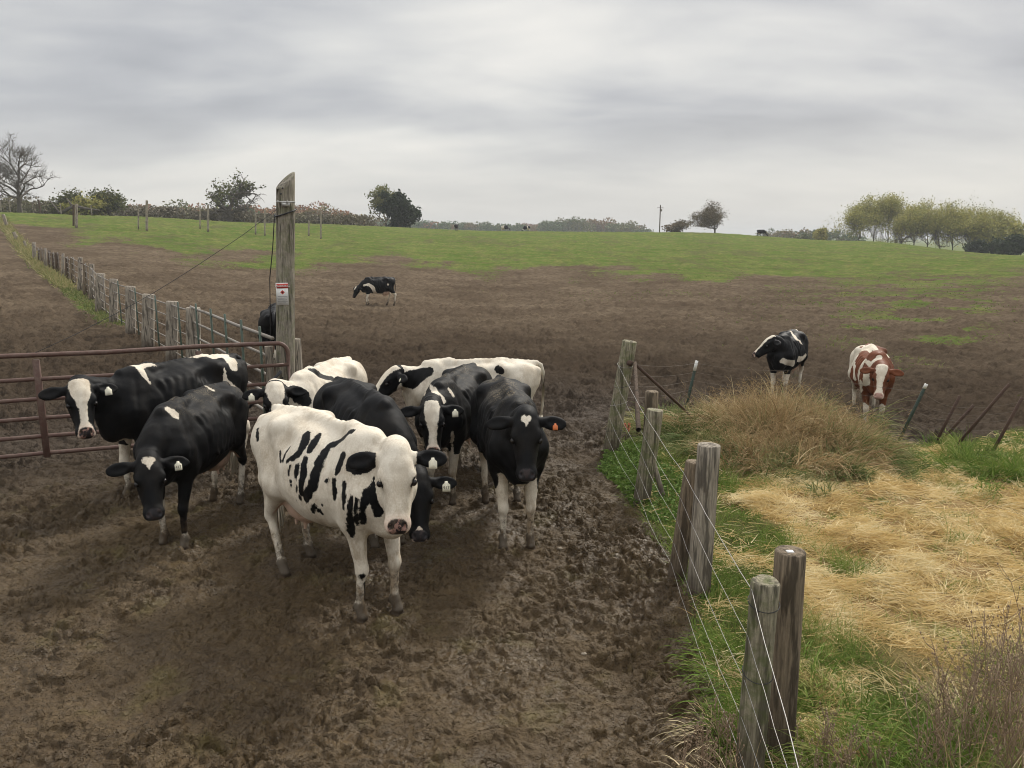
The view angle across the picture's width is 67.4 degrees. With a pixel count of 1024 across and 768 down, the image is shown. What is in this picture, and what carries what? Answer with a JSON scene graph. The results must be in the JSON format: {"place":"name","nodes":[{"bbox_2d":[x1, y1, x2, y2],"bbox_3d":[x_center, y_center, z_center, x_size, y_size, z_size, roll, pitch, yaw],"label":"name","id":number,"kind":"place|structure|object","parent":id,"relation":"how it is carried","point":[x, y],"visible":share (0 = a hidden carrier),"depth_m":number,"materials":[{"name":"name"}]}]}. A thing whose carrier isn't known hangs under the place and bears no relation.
{"place":"outdoors","nodes":[
{"label":"outdoors","id":0,"kind":"place"},
{"bbox_2d":[0,212,1023,767],"bbox_3d":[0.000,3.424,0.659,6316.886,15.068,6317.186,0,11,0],"label":"ground","id":1,"kind":"structure","parent":0,"point":[126,640],"depth_m":7.59,"materials":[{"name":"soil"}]},
{"bbox_2d":[0,132,59,212],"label":"bare tree","id":2,"kind":"object","parent":1,"relation":"on","point":[18,183],"visible":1,"depth_m":123.16,"materials":[{"name":"grey plant"}]},
{"bbox_2d":[0,214,124,325],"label":"verge grass","id":3,"kind":"structure","parent":1,"relation":"on","point":[62,282],"depth_m":40.34,"materials":[{"name":"plant"}]},
{"bbox_2d":[37,187,89,214],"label":"hedge tree","id":4,"kind":"object","parent":1,"relation":"on","point":[69,196],"visible":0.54,"depth_m":128.57,"materials":[{"name":"green plant"}]},
{"bbox_2d":[53,191,117,215],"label":"hedge tree","id":5,"kind":"object","parent":1,"relation":"on","point":[95,204],"visible":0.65,"depth_m":128.14,"materials":[{"name":"green plant"}]},
{"bbox_2d":[89,264,94,299],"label":"timber fence post","id":6,"kind":"object","parent":1,"relation":"on","point":[91,291],"visible":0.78,"depth_m":32.26,"materials":[{"name":"grey wood"}]},
{"bbox_2d":[95,273,104,311],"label":"timber fence post","id":7,"kind":"object","parent":1,"relation":"on","point":[99,303],"visible":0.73,"depth_m":28.09,"materials":[{"name":"grey wood"}]},
{"bbox_2d":[85,185,134,215],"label":"hedge tree","id":8,"kind":"object","parent":1,"relation":"on","point":[117,200],"visible":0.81,"depth_m":131.25,"materials":[{"name":"green plant"}]},
{"bbox_2d":[109,279,117,322],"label":"timber fence post","id":9,"kind":"object","parent":1,"relation":"on","point":[113,304],"visible":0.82,"depth_m":24.70,"materials":[{"name":"grey wood"}]},
{"bbox_2d":[125,286,135,333],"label":"timber fence post","id":10,"kind":"object","parent":1,"relation":"on","point":[130,322],"visible":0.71,"depth_m":22.11,"materials":[{"name":"grey wood"}]},
{"bbox_2d":[38,353,249,498],"bbox_3d":[-3.878,0.482,8.504,0.764,1.512,2.454,6,12,28],"label":"cow","id":11,"kind":"object","parent":1,"relation":"on","point":[119,405],"visible":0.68,"depth_m":8.01},
{"bbox_2d":[141,294,154,347],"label":"timber fence post","id":12,"kind":"object","parent":1,"relation":"on","point":[147,333],"visible":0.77,"depth_m":19.71,"materials":[{"name":"grey wood"}]},
{"bbox_2d":[147,295,165,346],"bbox_3d":[-8.629,-1.519,18.713,0.062,1.280,2.992,-7,13,-34],"label":"tube fence panel","id":13,"kind":"object","parent":12,"relation":"attached to","point":[157,322],"visible":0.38,"depth_m":18.69,"materials":[{"name":"grey metal"}]},
{"bbox_2d":[166,301,177,360],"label":"timber fence post","id":14,"kind":"object","parent":1,"relation":"on","point":[171,326],"visible":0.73,"depth_m":17.28,"materials":[{"name":"grey wood"}]},
{"bbox_2d":[105,381,248,549],"bbox_3d":[-3.075,0.768,7.330,0.667,1.395,2.134,0,11,2],"label":"cow","id":15,"kind":"object","parent":1,"relation":"on","point":[185,439],"visible":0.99,"depth_m":6.92},
{"bbox_2d":[186,307,200,357],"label":"timber fence post","id":16,"kind":"object","parent":1,"relation":"on","point":[191,332],"visible":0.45,"depth_m":15.59,"materials":[{"name":"grey wood"}]},
{"bbox_2d":[171,302,185,357],"bbox_3d":[-7.191,-1.137,16.680,0.062,1.294,2.046,-8,13,-34],"label":"tube fence panel","id":17,"kind":"object","parent":16,"relation":"attached to","point":[179,330],"visible":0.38,"depth_m":16.66,"materials":[{"name":"green paint"}]},
{"bbox_2d":[189,303,207,353],"bbox_3d":[-6.161,-0.898,15.139,0.072,1.380,1.694,-6,13,-30],"label":"tube fence panel","id":18,"kind":"object","parent":16,"relation":"attached to","point":[195,308],"visible":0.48,"depth_m":15.04,"materials":[{"name":"green paint"}]},
{"bbox_2d":[33,199,354,222],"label":"autumn wood","id":19,"kind":"object","parent":1,"relation":"on","point":[255,209],"visible":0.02,"depth_m":314.94,"materials":[{"name":"brown plant"}]},
{"bbox_2d":[0,195,390,226],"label":"hedgerow thicket","id":20,"kind":"object","parent":1,"relation":"on","point":[173,212],"visible":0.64,"depth_m":148.74,"materials":[{"name":"plant"}]},
{"bbox_2d":[205,168,265,221],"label":"oak tree","id":21,"kind":"object","parent":1,"relation":"on","point":[241,191],"visible":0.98,"depth_m":144.67,"materials":[{"name":"green plant"}]},
{"bbox_2d":[258,303,275,367],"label":"cow","id":22,"kind":"object","parent":1,"relation":"on","point":[264,321],"visible":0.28,"depth_m":15.09},
{"bbox_2d":[264,346,274,381],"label":"gate post","id":23,"kind":"object","parent":1,"relation":"on","point":[269,359],"visible":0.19,"depth_m":10.77,"materials":[{"name":"grey wood"}]},
{"bbox_2d":[205,309,274,413],"bbox_3d":[-4.542,-0.423,12.669,0.072,1.395,4.172,-7,13,-33],"label":"tube fence panel","id":24,"kind":"object","parent":23,"relation":"attached to","point":[242,327],"visible":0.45,"depth_m":12.14,"materials":[{"name":"green paint"}]},
{"bbox_2d":[274,172,296,380],"bbox_3d":[-3.135,-0.926,10.629,0.460,3.911,0.357,-4,12,-21],"label":"gate post","id":25,"kind":"object","parent":1,"relation":"on","point":[285,247],"visible":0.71,"depth_m":10.45,"materials":[{"name":"grey wood"}]},
{"bbox_2d":[0,341,289,458],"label":"pipe gate","id":26,"kind":"structure","parent":25,"relation":"attached to","point":[42,417],"depth_m":9.57,"materials":[{"name":"metal"}]},
{"bbox_2d":[35,209,276,352],"bbox_3d":[-4.485,-1.359,9.829,2.960,1.758,0.013,-5,12,-25],"label":"guy wire","id":27,"kind":"object","parent":25,"relation":"attached to","point":[158,289],"visible":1,"depth_m":9.84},
{"bbox_2d":[275,283,289,304],"bbox_3d":[-3.125,-1.227,10.467,0.192,0.300,0.008,-3,11,-17],"label":"warning sign","id":28,"kind":"object","parent":25,"relation":"attached to","point":[282,296],"visible":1,"depth_m":10.47,"materials":[{"name":"white paint"}]},
{"bbox_2d":[295,338,302,371],"bbox_3d":[-3.109,0.139,11.146,0.183,1.612,0.182,0,11,0],"label":"pole stub","id":29,"kind":"object","parent":1,"relation":"on","point":[298,359],"visible":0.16,"depth_m":10.99,"materials":[{"name":"grey wood"}]},
{"bbox_2d":[242,356,367,412],"bbox_3d":[-2.245,0.462,8.841,0.731,1.424,2.153,2,11,10],"label":"cow","id":30,"kind":"object","parent":1,"relation":"on","point":[302,387],"visible":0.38,"depth_m":8.22},
{"bbox_2d":[250,404,446,623],"bbox_3d":[-1.359,0.968,5.986,0.755,1.513,2.127,-10,15,-43],"label":"cow","id":31,"kind":"object","parent":1,"relation":"on","point":[354,481],"visible":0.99,"depth_m":5.55},
{"bbox_2d":[352,276,395,305],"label":"cow","id":32,"kind":"object","parent":1,"relation":"on","point":[384,285],"visible":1,"depth_m":37.36},
{"bbox_2d":[364,184,401,226],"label":"ash tree","id":33,"kind":"object","parent":1,"relation":"on","point":[375,201],"visible":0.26,"depth_m":173.42,"materials":[{"name":"green plant"}]},
{"bbox_2d":[313,376,456,548],"bbox_3d":[-1.316,0.740,7.283,0.733,1.468,2.292,-7,13,-32],"label":"cow","id":34,"kind":"object","parent":1,"relation":"on","point":[347,399],"visible":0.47,"depth_m":6.73},
{"bbox_2d":[374,189,421,227],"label":"dark bushy tree","id":35,"kind":"object","parent":1,"relation":"on","point":[400,210],"visible":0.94,"depth_m":171.86,"materials":[{"name":"green plant"}]},
{"bbox_2d":[400,362,491,505],"bbox_3d":[-0.656,0.545,8.452,0.673,1.409,2.145,2,11,12],"label":"cow","id":36,"kind":"object","parent":1,"relation":"on","point":[441,412],"visible":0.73,"depth_m":7.88},
{"bbox_2d":[376,357,544,430],"bbox_3d":[-0.675,0.345,9.563,2.227,1.380,0.700,-1,11,-7],"label":"cow","id":37,"kind":"object","parent":1,"relation":"on","point":[413,382],"visible":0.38,"depth_m":9.34},
{"bbox_2d":[375,216,653,231],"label":"distant wood","id":38,"kind":"object","parent":1,"relation":"on","point":[573,224],"visible":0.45,"depth_m":559.34,"materials":[{"name":"green plant"}]},
{"bbox_2d":[469,375,565,550],"bbox_3d":[-0.005,0.737,7.298,0.715,1.468,2.221,-1,11,-7],"label":"cow","id":39,"kind":"object","parent":1,"relation":"on","point":[508,437],"visible":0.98,"depth_m":6.76},
{"bbox_2d":[603,340,636,452],"bbox_3d":[1.383,0.300,10.022,0.435,1.764,0.256,4,12,19],"label":"fence post","id":40,"kind":"object","parent":1,"relation":"on","point":[626,356],"visible":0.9,"depth_m":9.91,"materials":[{"name":"grey wood"}]},
{"bbox_2d":[633,361,640,431],"bbox_3d":[1.454,0.109,8.970,0.053,0.482,1.788,1,11,7],"label":"brace rail","id":41,"kind":"object","parent":40,"relation":"attached to","point":[637,409],"visible":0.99,"depth_m":8.80,"materials":[{"name":"grey wood"}]},
{"bbox_2d":[637,364,695,420],"bbox_3d":[2.334,0.259,10.906,0.042,1.414,2.350,9,14,38],"label":"steel brace","id":42,"kind":"object","parent":40,"relation":"attached to","point":[648,376],"visible":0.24,"depth_m":10.49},
{"bbox_2d":[596,441,683,524],"bbox_3d":[1.510,1.077,8.954,1.028,0.177,3.033,0,11,0],"label":"clover patch","id":43,"kind":"object","parent":1,"relation":"on","point":[609,457],"visible":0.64,"depth_m":8.82,"materials":[{"name":"green plant"}]},
{"bbox_2d":[632,408,662,508],"bbox_3d":[1.411,0.894,8.090,0.316,1.302,0.165,2,11,10],"label":"fence post","id":44,"kind":"object","parent":1,"relation":"on","point":[654,416],"visible":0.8,"depth_m":8.00,"materials":[{"name":"grey wood"}]},
{"bbox_2d":[643,390,658,478],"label":"fence post","id":45,"kind":"object","parent":1,"relation":"on","point":[651,398],"visible":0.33,"depth_m":8.64,"materials":[{"name":"grey wood"}]},
{"bbox_2d":[661,219,692,231],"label":"bush","id":46,"kind":"object","parent":1,"relation":"on","point":[678,226],"visible":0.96,"depth_m":204.87,"materials":[{"name":"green plant"}]},
{"bbox_2d":[668,459,695,579],"bbox_3d":[1.412,1.242,6.345,0.265,1.274,0.150,3,11,14],"label":"fence post","id":47,"kind":"object","parent":1,"relation":"on","point":[682,518],"visible":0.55,"depth_m":6.27,"materials":[{"name":"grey wood"}]},
{"bbox_2d":[677,732,717,767],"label":"dried weed","id":48,"kind":"object","parent":1,"relation":"on","point":[704,764],"visible":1,"depth_m":3.93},
{"bbox_2d":[686,442,720,597],"bbox_3d":[1.493,1.188,6.039,0.215,1.487,0.178,0,11,0],"label":"fence post","id":49,"kind":"object","parent":1,"relation":"on","point":[707,474],"visible":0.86,"depth_m":5.94,"materials":[{"name":"grey wood"}]},
{"bbox_2d":[684,199,729,232],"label":"round tree","id":50,"kind":"object","parent":1,"relation":"on","point":[708,217],"visible":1,"depth_m":193.14,"materials":[{"name":"brown plant"}]},
{"bbox_2d":[693,712,727,765],"bbox_3d":[1.038,1.916,4.075,0.172,0.358,0.149,-2,11,-11],"label":"dried weed","id":51,"kind":"object","parent":1,"relation":"on","point":[703,753],"visible":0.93,"depth_m":4.07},
{"bbox_2d":[708,692,735,747],"bbox_3d":[1.182,1.907,4.303,0.106,0.288,0.197,-2,11,-11],"label":"dried weed","id":52,"kind":"object","parent":1,"relation":"on","point":[719,721],"visible":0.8,"depth_m":4.29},
{"bbox_2d":[705,708,744,767],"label":"dried weed","id":53,"kind":"object","parent":1,"relation":"on","point":[727,761],"visible":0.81,"depth_m":3.99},
{"bbox_2d":[653,649,801,767],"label":"bleached grass tufts","id":54,"kind":"object","parent":1,"relation":"on","point":[699,706],"visible":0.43,"depth_m":4.38,"materials":[{"name":"plant"}]},
{"bbox_2d":[734,574,779,767],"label":"fence post","id":55,"kind":"object","parent":1,"relation":"on","point":[765,588],"visible":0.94,"depth_m":3.87,"materials":[{"name":"grey wood"}]},
{"bbox_2d":[609,418,758,766],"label":"fence wire","id":56,"kind":"object","parent":55,"relation":"attached to","point":[701,621],"visible":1,"depth_m":4.89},
{"bbox_2d":[612,399,773,767],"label":"fence wire","id":57,"kind":"object","parent":55,"relation":"attached to","point":[713,613],"visible":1,"depth_m":4.54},
{"bbox_2d":[615,381,786,766],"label":"fence wire","id":58,"kind":"object","parent":55,"relation":"attached to","point":[732,607],"visible":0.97,"depth_m":4.04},
{"bbox_2d":[619,367,798,767],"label":"fence wire","id":59,"kind":"object","parent":55,"relation":"attached to","point":[754,603],"visible":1,"depth_m":3.53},
{"bbox_2d":[626,371,924,486],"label":"tall dry grass","id":60,"kind":"structure","parent":1,"relation":"on","point":[809,463],"depth_m":9.87,"materials":[{"name":"plant"}]},
{"bbox_2d":[601,380,951,511],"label":"tall green grass","id":61,"kind":"structure","parent":1,"relation":"on","point":[669,428],"depth_m":9.85,"materials":[{"name":"plant"}]},
{"bbox_2d":[752,329,808,394],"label":"cow","id":62,"kind":"object","parent":1,"relation":"on","point":[785,351],"visible":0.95,"depth_m":15.72},
{"bbox_2d":[766,545,806,756],"bbox_3d":[1.475,1.574,4.176,0.176,1.430,0.174,0,11,0],"label":"fence post","id":63,"kind":"object","parent":1,"relation":"on","point":[789,568],"visible":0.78,"depth_m":4.07,"materials":[{"name":"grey wood"}]},
{"bbox_2d":[663,372,923,472],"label":"grass seed heads","id":64,"kind":"object","parent":1,"relation":"on","point":[748,403],"depth_m":10.13,"materials":[{"name":"plant"}]},
{"bbox_2d":[597,408,1023,767],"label":"meadow grass","id":65,"kind":"structure","parent":1,"relation":"on","point":[737,591],"depth_m":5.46,"materials":[{"name":"plant"}]},
{"bbox_2d":[755,227,868,240],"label":"wood","id":66,"kind":"object","parent":1,"relation":"on","point":[786,234],"visible":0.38,"depth_m":389.32,"materials":[{"name":"green plant"}]},
{"bbox_2d":[792,717,840,767],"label":"dried weed","id":67,"kind":"object","parent":1,"relation":"on","point":[798,756],"visible":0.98,"depth_m":3.98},
{"bbox_2d":[812,226,827,239],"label":"shrub","id":68,"kind":"object","parent":1,"relation":"on","point":[819,234],"visible":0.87,"depth_m":236.33,"materials":[{"name":"green plant"}]},
{"bbox_2d":[628,414,1023,767],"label":"cut hay","id":69,"kind":"object","parent":1,"relation":"on","point":[911,562],"visible":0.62,"depth_m":6.61},
{"bbox_2d":[817,702,840,763],"bbox_3d":[1.687,1.881,4.133,0.129,0.404,0.177,0,11,0],"label":"dried weed","id":70,"kind":"object","parent":1,"relation":"on","point":[826,735],"visible":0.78,"depth_m":4.11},
{"bbox_2d":[818,712,867,767],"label":"dried weed","id":71,"kind":"object","parent":1,"relation":"on","point":[843,761],"visible":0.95,"depth_m":3.94,"materials":[{"name":"plant"}]},
{"bbox_2d":[821,199,885,240],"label":"tree","id":72,"kind":"object","parent":1,"relation":"on","point":[858,219],"visible":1,"depth_m":190.59,"materials":[{"name":"green plant"}]},
{"bbox_2d":[848,192,901,240],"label":"tree","id":73,"kind":"object","parent":1,"relation":"on","point":[880,216],"visible":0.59,"depth_m":192.49,"materials":[{"name":"green plant"}]},
{"bbox_2d":[848,343,903,423],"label":"cow","id":74,"kind":"object","parent":1,"relation":"on","point":[871,365],"visible":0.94,"depth_m":12.74},
{"bbox_2d":[861,732,896,767],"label":"dried weed","id":75,"kind":"object","parent":1,"relation":"on","point":[872,754],"visible":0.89,"depth_m":3.99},
{"bbox_2d":[865,191,912,242],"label":"tree","id":76,"kind":"object","parent":1,"relation":"on","point":[898,205],"visible":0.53,"depth_m":193.88,"materials":[{"name":"green plant"}]},
{"bbox_2d":[884,203,933,243],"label":"tree","id":77,"kind":"object","parent":1,"relation":"on","point":[904,222],"visible":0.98,"depth_m":185.62,"materials":[{"name":"green plant"}]},
{"bbox_2d":[897,383,927,442],"bbox_3d":[5.456,0.586,10.636,0.433,1.245,0.048,6,12,28],"label":"steel fence post","id":78,"kind":"object","parent":1,"relation":"on","point":[915,405],"visible":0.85,"depth_m":10.54,"materials":[{"name":"green metal"}]},
{"bbox_2d":[896,201,935,244],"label":"tree","id":79,"kind":"object","parent":1,"relation":"on","point":[910,208],"visible":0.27,"depth_m":188.49,"materials":[{"name":"green plant"}]},
{"bbox_2d":[906,195,949,246],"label":"tree","id":80,"kind":"object","parent":1,"relation":"on","point":[932,204],"visible":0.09,"depth_m":191.58,"materials":[{"name":"green plant"}]},
{"bbox_2d":[905,686,960,767],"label":"dried weed","id":81,"kind":"object","parent":1,"relation":"on","point":[931,754],"visible":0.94,"depth_m":3.91,"materials":[{"name":"plant"}]},
{"bbox_2d":[897,662,969,754],"bbox_3d":[2.289,1.821,4.174,0.302,0.507,0.424,0,11,0],"label":"dried weed","id":82,"kind":"object","parent":1,"relation":"on","point":[938,714],"visible":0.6,"depth_m":4.14,"materials":[{"name":"plant"}]},
{"bbox_2d":[912,206,965,248],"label":"tree","id":83,"kind":"object","parent":1,"relation":"on","point":[934,230],"visible":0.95,"depth_m":183.67,"materials":[{"name":"green plant"}]},
{"bbox_2d":[920,631,964,738],"bbox_3d":[2.401,1.692,4.293,0.314,0.715,0.238,-8,13,-35],"label":"dried weed","id":84,"kind":"object","parent":1,"relation":"on","point":[943,682],"visible":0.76,"depth_m":4.28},
{"bbox_2d":[934,395,961,442],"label":"steel fence post","id":85,"kind":"object","parent":1,"relation":"on","point":[949,416],"visible":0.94,"depth_m":10.84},
{"bbox_2d":[881,427,1023,503],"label":"fence side grass","id":86,"kind":"structure","parent":1,"relation":"on","point":[1013,467],"depth_m":9.66,"materials":[{"name":"plant"}]},
{"bbox_2d":[921,667,985,767],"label":"dried weed","id":87,"kind":"object","parent":1,"relation":"on","point":[943,726],"visible":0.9,"depth_m":3.91,"materials":[{"name":"plant"}]},
{"bbox_2d":[929,199,979,249],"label":"tree","id":88,"kind":"object","parent":1,"relation":"on","point":[953,212],"visible":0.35,"depth_m":184.32,"materials":[{"name":"green plant"}]},
{"bbox_2d":[888,641,1023,767],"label":"dead stalks","id":89,"kind":"object","parent":1,"relation":"on","point":[977,758],"visible":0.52,"depth_m":4.15,"materials":[{"name":"brown plant"}]},
{"bbox_2d":[935,195,1006,251],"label":"tree","id":90,"kind":"object","parent":1,"relation":"on","point":[981,210],"visible":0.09,"depth_m":187.28,"materials":[{"name":"green plant"}]},
{"bbox_2d":[962,239,987,252],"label":"shrub","id":91,"kind":"object","parent":1,"relation":"on","point":[975,246],"visible":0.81,"depth_m":168.03,"materials":[{"name":"green plant"}]},
{"bbox_2d":[950,206,1001,245],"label":"tree","id":92,"kind":"object","parent":1,"relation":"on","point":[972,227],"visible":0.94,"depth_m":179.74,"materials":[{"name":"green plant"}]},
{"bbox_2d":[950,610,1011,765],"bbox_3d":[2.375,1.706,3.978,0.280,0.808,0.728,9,14,39],"label":"dried weed","id":93,"kind":"object","parent":1,"relation":"on","point":[988,709],"visible":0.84,"depth_m":4.03,"materials":[{"name":"plant"}]},
{"bbox_2d":[955,383,1010,445],"bbox_3d":[6.337,0.601,10.581,0.777,1.324,0.045,7,13,31],"label":"steel fence post","id":94,"kind":"object","parent":1,"relation":"on","point":[989,407],"visible":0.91,"depth_m":10.46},
{"bbox_2d":[947,625,1023,756],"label":"dried weed","id":95,"kind":"object","parent":1,"relation":"on","point":[1013,701],"visible":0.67,"depth_m":4.04,"materials":[{"name":"plant"}]},
{"bbox_2d":[954,634,1017,708],"bbox_3d":[2.821,1.739,4.582,0.296,0.514,0.201,-3,11,-17],"label":"dried weed","id":96,"kind":"object","parent":1,"relation":"on","point":[983,671],"visible":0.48,"depth_m":4.56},
{"bbox_2d":[957,602,1023,739],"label":"dried weed","id":97,"kind":"object","parent":1,"relation":"on","point":[1015,675],"visible":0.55,"depth_m":4.33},
{"bbox_2d":[976,207,1008,251],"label":"tree","id":98,"kind":"object","parent":1,"relation":"on","point":[999,231],"visible":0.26,"depth_m":181.67,"materials":[{"name":"green plant"}]},
{"bbox_2d":[962,623,1023,732],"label":"dried weed","id":99,"kind":"object","parent":1,"relation":"on","point":[1001,685],"visible":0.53,"depth_m":4.31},
{"bbox_2d":[982,236,1003,253],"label":"shrub","id":100,"kind":"object","parent":1,"relation":"on","point":[989,247],"visible":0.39,"depth_m":162.91,"materials":[{"name":"green plant"}]},
{"bbox_2d":[977,601,1023,701],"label":"dried weed","id":101,"kind":"object","parent":1,"relation":"on","point":[1003,638],"visible":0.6,"depth_m":4.62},
{"bbox_2d":[981,609,1023,739],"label":"dried weed","id":102,"kind":"object","parent":1,"relation":"on","point":[1016,659],"visible":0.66,"depth_m":4.20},
{"bbox_2d":[982,634,1023,767],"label":"dried weed","id":103,"kind":"object","parent":1,"relation":"on","point":[998,747],"visible":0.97,"depth_m":3.77,"materials":[{"name":"plant"}]},
{"bbox_2d":[989,208,1021,240],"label":"tree","id":104,"kind":"object","parent":1,"relation":"on","point":[1007,222],"visible":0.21,"depth_m":183.06,"materials":[{"name":"green plant"}]},
{"bbox_2d":[991,397,1023,453],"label":"steel fence post","id":105,"kind":"object","parent":1,"relation":"on","point":[1012,415],"visible":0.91,"depth_m":10.44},
{"bbox_2d":[993,233,1023,254],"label":"shrub","id":106,"kind":"object","parent":1,"relation":"on","point":[1013,245],"visible":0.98,"depth_m":155.91,"materials":[{"name":"green plant"}]},
{"bbox_2d":[994,639,1023,764],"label":"dried weed","id":107,"kind":"object","parent":1,"relation":"on","point":[1007,725],"visible":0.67,"depth_m":3.95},
{"bbox_2d":[998,215,1023,239],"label":"tree","id":108,"kind":"object","parent":1,"relation":"on","point":[1013,228],"visible":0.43,"depth_m":167.51,"materials":[{"name":"green plant"}]},
{"bbox_2d":[999,649,1023,767],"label":"dried weed","id":109,"kind":"object","parent":1,"relation":"on","point":[1013,694],"visible":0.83,"depth_m":3.78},
{"bbox_2d":[0,0,1023,238],"label":"sky","id":110,"kind":"structure","parent":0,"point":[780,114],"materials":[{"name":"grey"}]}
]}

